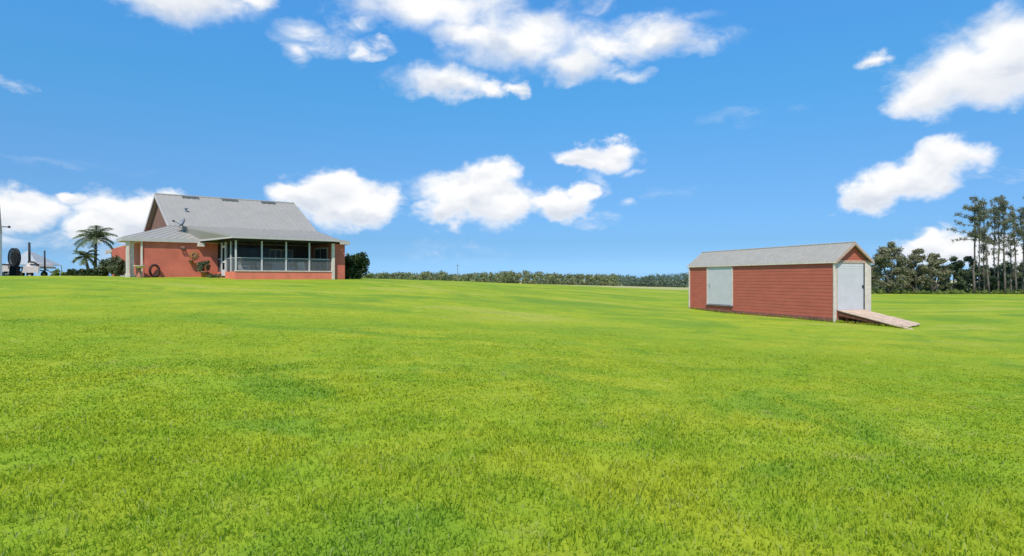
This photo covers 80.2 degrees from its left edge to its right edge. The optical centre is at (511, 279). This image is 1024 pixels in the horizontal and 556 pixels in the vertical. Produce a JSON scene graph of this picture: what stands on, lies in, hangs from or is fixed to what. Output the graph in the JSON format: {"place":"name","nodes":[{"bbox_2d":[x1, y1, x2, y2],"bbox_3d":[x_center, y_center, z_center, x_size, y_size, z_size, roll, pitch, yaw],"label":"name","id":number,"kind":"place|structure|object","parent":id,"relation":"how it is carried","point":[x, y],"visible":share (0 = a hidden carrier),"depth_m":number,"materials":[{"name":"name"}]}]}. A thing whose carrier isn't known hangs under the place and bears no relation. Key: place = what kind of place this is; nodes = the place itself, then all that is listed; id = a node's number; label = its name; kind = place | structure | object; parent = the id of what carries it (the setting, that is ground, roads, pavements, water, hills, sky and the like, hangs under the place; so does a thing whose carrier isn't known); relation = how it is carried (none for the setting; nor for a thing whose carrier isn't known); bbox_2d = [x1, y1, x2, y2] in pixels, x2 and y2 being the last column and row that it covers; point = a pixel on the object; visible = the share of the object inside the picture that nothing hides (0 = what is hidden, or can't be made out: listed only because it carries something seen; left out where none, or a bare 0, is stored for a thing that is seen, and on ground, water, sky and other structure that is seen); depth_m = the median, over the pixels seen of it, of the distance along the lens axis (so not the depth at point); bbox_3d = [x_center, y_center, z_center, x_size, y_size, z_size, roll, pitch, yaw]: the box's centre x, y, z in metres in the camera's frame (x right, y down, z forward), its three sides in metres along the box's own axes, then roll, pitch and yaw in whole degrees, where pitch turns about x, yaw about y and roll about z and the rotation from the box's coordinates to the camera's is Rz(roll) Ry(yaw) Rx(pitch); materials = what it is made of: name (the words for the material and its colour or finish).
{"place":"outdoors","nodes":[
{"label":"outdoors","id":0,"kind":"place"},
{"bbox_2d":[0,276,1023,555],"bbox_3d":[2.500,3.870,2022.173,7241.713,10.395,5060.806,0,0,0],"label":"lawn ground","id":1,"kind":"structure","parent":0,"point":[492,306],"depth_m":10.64,"materials":[{"name":"green plant"}]},
{"bbox_2d":[0,211,10,275],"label":"lamp post","id":2,"kind":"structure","parent":1,"relation":"on","point":[1,226],"depth_m":42.00,"materials":[{"name":"metal"}]},
{"bbox_2d":[8,248,20,275],"bbox_3d":[-39.980,-1.301,48.850,0.810,2.422,0.410,0,0,0],"label":"fan cage","id":3,"kind":"object","parent":1,"relation":"on","point":[14,256],"visible":1,"depth_m":48.69,"materials":[{"name":"metal"}]},
{"bbox_2d":[2,242,55,275],"bbox_3d":[-39.743,-1.547,49.967,4.008,2.895,1.866,0,0,0],"label":"utility trailer","id":4,"kind":"object","parent":1,"relation":"on","point":[30,268],"visible":0.82,"depth_m":49.23,"materials":[{"name":"white paint"}]},
{"bbox_2d":[3,251,61,275],"bbox_3d":[-48.474,-1.429,61.600,3.390,3.038,3.279,0,0,0],"label":"canopy tent","id":5,"kind":"object","parent":1,"relation":"on","point":[36,258],"visible":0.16,"depth_m":61.10,"materials":[{"name":"grey fabric"}]},
{"bbox_2d":[50,269,64,275],"bbox_3d":[-43.456,-0.507,58.051,1.234,1.076,0.963,0,0,0],"label":"lime shrub","id":6,"kind":"object","parent":1,"relation":"on","point":[56,272],"visible":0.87,"depth_m":58.11,"materials":[{"name":"green plant"}]},
{"bbox_2d":[65,268,84,275],"bbox_3d":[-36.504,-0.448,50.927,1.603,0.942,1.718,0,0,-41],"label":"shrub","id":7,"kind":"object","parent":1,"relation":"on","point":[73,272],"visible":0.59,"depth_m":50.56,"materials":[{"name":"green plant"}]},
{"bbox_2d":[76,268,93,275],"bbox_3d":[-35.724,-0.469,51.010,1.360,0.973,1.172,0,0,-33],"label":"shrub","id":8,"kind":"object","parent":1,"relation":"on","point":[81,271],"visible":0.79,"depth_m":50.67,"materials":[{"name":"green plant"}]},
{"bbox_2d":[71,249,99,268],"bbox_3d":[-37.200,-1.295,53.036,2.240,2.631,2.237,0,0,-33],"label":"palm tree","id":9,"kind":"object","parent":1,"relation":"on","point":[87,255],"visible":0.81,"depth_m":52.89,"materials":[{"name":"green plant"}]},
{"bbox_2d":[85,268,95,275],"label":"shrub","id":10,"kind":"object","parent":1,"relation":"on","point":[88,271],"visible":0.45,"depth_m":50.66,"materials":[{"name":"green plant"}]},
{"bbox_2d":[72,225,118,269],"bbox_3d":[-36.964,-2.356,53.922,3.578,4.695,3.515,0,0,-45],"label":"palm tree","id":11,"kind":"object","parent":1,"relation":"on","point":[98,233],"visible":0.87,"depth_m":53.80,"materials":[{"name":"green plant"}]},
{"bbox_2d":[94,259,111,275],"bbox_3d":[-33.376,-0.865,49.881,1.586,1.671,1.606,0,0,0],"label":"dark shrub","id":12,"kind":"object","parent":1,"relation":"on","point":[102,267],"visible":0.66,"depth_m":49.62,"materials":[{"name":"green plant"}]},
{"bbox_2d":[106,255,119,275],"bbox_3d":[-31.881,-1.049,49.057,1.734,2.071,2.084,0,0,-44],"label":"dark shrub","id":13,"kind":"object","parent":1,"relation":"on","point":[110,266],"visible":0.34,"depth_m":48.58,"materials":[{"name":"green plant"}]},
{"bbox_2d":[113,258,125,275],"bbox_3d":[-30.041,-0.868,46.943,1.140,1.536,1.442,0,0,0],"label":"dark shrub","id":14,"kind":"object","parent":1,"relation":"on","point":[120,266],"visible":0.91,"depth_m":46.66,"materials":[{"name":"green plant"}]},
{"bbox_2d":[133,265,145,277],"bbox_3d":[-24.554,-0.480,40.089,0.800,0.840,0.788,0,0,0],"label":"bird bath","id":15,"kind":"object","parent":1,"relation":"on","point":[139,267],"visible":0.96,"depth_m":39.97,"materials":[{"name":"beige stone"}]},
{"bbox_2d":[148,264,159,276],"bbox_3d":[-24.048,-0.578,40.894,0.706,0.930,0.160,0,0,-40],"label":"tyre","id":16,"kind":"object","parent":1,"relation":"on","point":[150,272],"visible":1,"depth_m":40.83,"materials":[{"name":"brown rubber"}]},
{"bbox_2d":[197,260,210,276],"bbox_3d":[-21.438,-0.737,42.307,0.906,1.303,0.648,0,0,0],"label":"potted shrub","id":17,"kind":"object","parent":1,"relation":"on","point":[201,267],"visible":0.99,"depth_m":42.21,"materials":[{"name":"green plant"}]},
{"bbox_2d":[206,273,221,277],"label":"ground plant","id":18,"kind":"object","parent":1,"relation":"on","point":[210,275],"visible":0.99,"depth_m":41.93,"materials":[{"name":"green plant"}]},
{"bbox_2d":[105,193,349,279],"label":"house","id":19,"kind":"structure","parent":1,"relation":"on","point":[223,236],"depth_m":44.17,"materials":[{"name":"red paint"}]},
{"bbox_2d":[172,218,187,232],"bbox_3d":[-23.595,-3.779,43.105,0.787,1.138,0.801,0,0,24],"label":"satellite dish","id":20,"kind":"object","parent":19,"relation":"on","point":[181,222],"visible":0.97,"depth_m":43.27,"materials":[{"name":"grey metal"}]},
{"bbox_2d":[190,251,197,258],"bbox_3d":[-22.175,-1.682,42.369,0.681,0.680,0.086,0,0,-37],"label":"wall ornament","id":21,"kind":"object","parent":19,"relation":"attached to","point":[193,255],"depth_m":42.36,"materials":[{"name":"ceramic"}]},
{"bbox_2d":[221,243,224,275],"bbox_3d":[-20.035,-1.400,42.249,0.060,2.320,0.956,0,0,-40],"label":"screen door","id":22,"kind":"structure","parent":19,"relation":"in","point":[222,246],"depth_m":42.52,"materials":[{"name":"white paint"}]},
{"bbox_2d":[237,261,249,269],"bbox_3d":[-18.242,-0.720,41.293,0.600,1.000,0.696,0,0,42],"label":"patio chair","id":23,"kind":"object","parent":19,"relation":"on","point":[240,266],"visible":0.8,"depth_m":41.08,"materials":[{"name":"white paint"}]},
{"bbox_2d":[224,246,270,271],"bbox_3d":[-19.278,-1.295,44.361,3.203,2.110,0.052,0,0,-34],"label":"sliding door","id":24,"kind":"structure","parent":19,"relation":"in","point":[252,255],"depth_m":44.36,"materials":[{"name":"glass"}]},
{"bbox_2d":[257,262,269,269],"bbox_3d":[-17.833,-0.720,43.590,0.696,1.000,0.596,0,0,21],"label":"patio chair","id":25,"kind":"object","parent":19,"relation":"on","point":[259,267],"visible":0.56,"depth_m":43.54,"materials":[{"name":"grey fabric"}]},
{"bbox_2d":[270,249,292,263],"bbox_3d":[-17.348,-1.700,45.679,1.739,1.100,0.057,0,0,-34],"label":"window","id":26,"kind":"structure","parent":19,"relation":"in","point":[274,253],"depth_m":45.63,"materials":[{"name":"black glass"}]},
{"bbox_2d":[270,263,294,270],"bbox_3d":[-16.766,-0.700,44.386,1.652,0.920,0.816,0,0,-34],"label":"patio sofa","id":27,"kind":"object","parent":19,"relation":"on","point":[277,267],"visible":0.6,"depth_m":44.44,"materials":[{"name":"grey fabric"}]},
{"bbox_2d":[298,262,307,270],"bbox_3d":[-14.996,-0.720,43.721,0.600,1.000,0.696,0,0,14],"label":"patio chair","id":28,"kind":"object","parent":19,"relation":"on","point":[301,266],"visible":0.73,"depth_m":43.46,"materials":[{"name":"white paint"}]},
{"bbox_2d":[315,247,327,270],"bbox_3d":[-14.220,-1.295,45.274,0.065,2.110,2.363,0,0,-40],"label":"french door","id":29,"kind":"structure","parent":19,"relation":"in","point":[320,253],"depth_m":45.13,"materials":[{"name":"white paint"}]},
{"bbox_2d":[345,252,369,278],"bbox_3d":[-12.043,-0.948,46.429,2.497,2.354,2.415,0,0,-17],"label":"round shrub","id":30,"kind":"object","parent":1,"relation":"on","point":[356,265],"visible":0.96,"depth_m":46.05,"materials":[{"name":"green plant"}]},
{"bbox_2d":[362,268,1011,287],"bbox_3d":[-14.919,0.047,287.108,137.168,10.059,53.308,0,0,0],"label":"woodland","id":31,"kind":"object","parent":1,"relation":"on","point":[611,279],"visible":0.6,"depth_m":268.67,"materials":[{"name":"green plant"}]},
{"bbox_2d":[687,241,873,321],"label":"shed","id":32,"kind":"structure","parent":1,"relation":"on","point":[825,281],"depth_m":34.87,"materials":[{"name":"red"}]},
{"bbox_2d":[705,266,732,305],"bbox_3d":[13.713,0.435,40.275,0.118,2.610,2.740,0,0,-19],"label":"side door","id":33,"kind":"structure","parent":32,"relation":"in","point":[719,279],"depth_m":40.18,"materials":[{"name":"white metal"}]},
{"bbox_2d":[837,263,864,309],"bbox_3d":[17.740,0.381,31.812,1.850,2.438,0.085,0,0,-19],"label":"roll up door","id":34,"kind":"structure","parent":32,"relation":"in","point":[850,276],"depth_m":31.83,"materials":[{"name":"white metal"}]},
{"bbox_2d":[871,264,884,285],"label":"oak tree","id":35,"kind":"object","parent":1,"relation":"on","point":[873,279],"visible":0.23,"depth_m":119.00,"materials":[{"name":"green plant"}]},
{"bbox_2d":[838,310,919,328],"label":"loading ramp","id":36,"kind":"structure","parent":1,"relation":"on","point":[865,316],"depth_m":30.05,"materials":[{"name":"beige wood"}]},
{"bbox_2d":[871,241,913,293],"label":"oak tree","id":37,"kind":"object","parent":1,"relation":"on","point":[891,250],"visible":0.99,"depth_m":95.41,"materials":[{"name":"green plant"}]},
{"bbox_2d":[899,248,937,293],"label":"oak tree","id":38,"kind":"object","parent":1,"relation":"on","point":[919,276],"visible":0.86,"depth_m":97.27,"materials":[{"name":"green plant"}]},
{"bbox_2d":[917,252,954,291],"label":"oak tree","id":39,"kind":"object","parent":1,"relation":"on","point":[942,271],"visible":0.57,"depth_m":100.32,"materials":[{"name":"green plant"}]},
{"bbox_2d":[871,282,1021,293],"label":"scrub","id":40,"kind":"object","parent":1,"relation":"on","point":[873,286],"visible":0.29,"depth_m":105.02,"materials":[{"name":"green plant"}]},
{"bbox_2d":[871,288,1023,293],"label":"undergrowth","id":41,"kind":"object","parent":1,"relation":"on","point":[939,291],"visible":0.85,"depth_m":97.25,"materials":[{"name":"green plant"}]},
{"bbox_2d":[938,256,978,291],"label":"bushy tree","id":42,"kind":"object","parent":1,"relation":"on","point":[960,276],"visible":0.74,"depth_m":101.96,"materials":[{"name":"green plant"}]},
{"bbox_2d":[947,195,988,293],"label":"pine tree","id":43,"kind":"object","parent":1,"relation":"on","point":[972,208],"visible":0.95,"depth_m":98.89,"materials":[{"name":"green plant"}]},
{"bbox_2d":[954,256,986,292],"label":"bushy tree","id":44,"kind":"object","parent":1,"relation":"on","point":[968,259],"visible":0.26,"depth_m":107.34,"materials":[{"name":"green plant"}]},
{"bbox_2d":[966,211,988,290],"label":"pine tree","id":45,"kind":"object","parent":1,"relation":"on","point":[978,267],"visible":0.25,"depth_m":103.94,"materials":[{"name":"green plant"}]},
{"bbox_2d":[969,200,995,293],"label":"pine tree","id":46,"kind":"object","parent":1,"relation":"on","point":[984,213],"visible":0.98,"depth_m":97.90,"materials":[{"name":"green plant"}]},
{"bbox_2d":[977,240,993,289],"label":"pine tree","id":47,"kind":"object","parent":1,"relation":"on","point":[983,258],"visible":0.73,"depth_m":100.91,"materials":[{"name":"green plant"}]},
{"bbox_2d":[969,264,1009,291],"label":"bushy tree","id":48,"kind":"object","parent":1,"relation":"on","point":[993,281],"visible":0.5,"depth_m":104.53,"materials":[{"name":"green plant"}]},
{"bbox_2d":[987,195,1006,290],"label":"pine tree","id":49,"kind":"object","parent":1,"relation":"on","point":[998,221],"visible":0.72,"depth_m":102.00,"materials":[{"name":"green plant"}]},
{"bbox_2d":[986,206,1009,290],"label":"pine tree","id":50,"kind":"object","parent":1,"relation":"on","point":[994,244],"visible":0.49,"depth_m":103.94,"materials":[{"name":"green plant"}]},
{"bbox_2d":[987,197,1017,293],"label":"pine tree","id":51,"kind":"object","parent":1,"relation":"on","point":[1003,204],"visible":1,"depth_m":96.90,"materials":[{"name":"green plant"}]},
{"bbox_2d":[991,261,1016,286],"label":"bushy tree","id":52,"kind":"object","parent":1,"relation":"on","point":[1007,263],"visible":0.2,"depth_m":109.44,"materials":[{"name":"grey plant"}]},
{"bbox_2d":[1000,205,1023,289],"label":"pine tree","id":53,"kind":"object","parent":1,"relation":"on","point":[1018,230],"visible":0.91,"depth_m":98.83,"materials":[{"name":"green plant"}]},
{"bbox_2d":[1005,230,1021,290],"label":"pine tree","id":54,"kind":"object","parent":1,"relation":"on","point":[1009,253],"visible":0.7,"depth_m":100.90,"materials":[{"name":"green plant"}]},
{"bbox_2d":[1009,262,1022,288],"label":"bushy tree","id":55,"kind":"object","parent":1,"relation":"on","point":[1019,269],"visible":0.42,"depth_m":106.53,"materials":[{"name":"green plant"}]},
{"bbox_2d":[1012,206,1023,289],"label":"pine tree","id":56,"kind":"object","parent":1,"relation":"on","point":[1020,213],"visible":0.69,"depth_m":102.92,"materials":[{"name":"green plant"}]},
{"bbox_2d":[0,0,1023,279],"label":"sky","id":57,"kind":"structure","parent":0,"point":[638,138],"materials":[{"name":"blue"}]}
]}

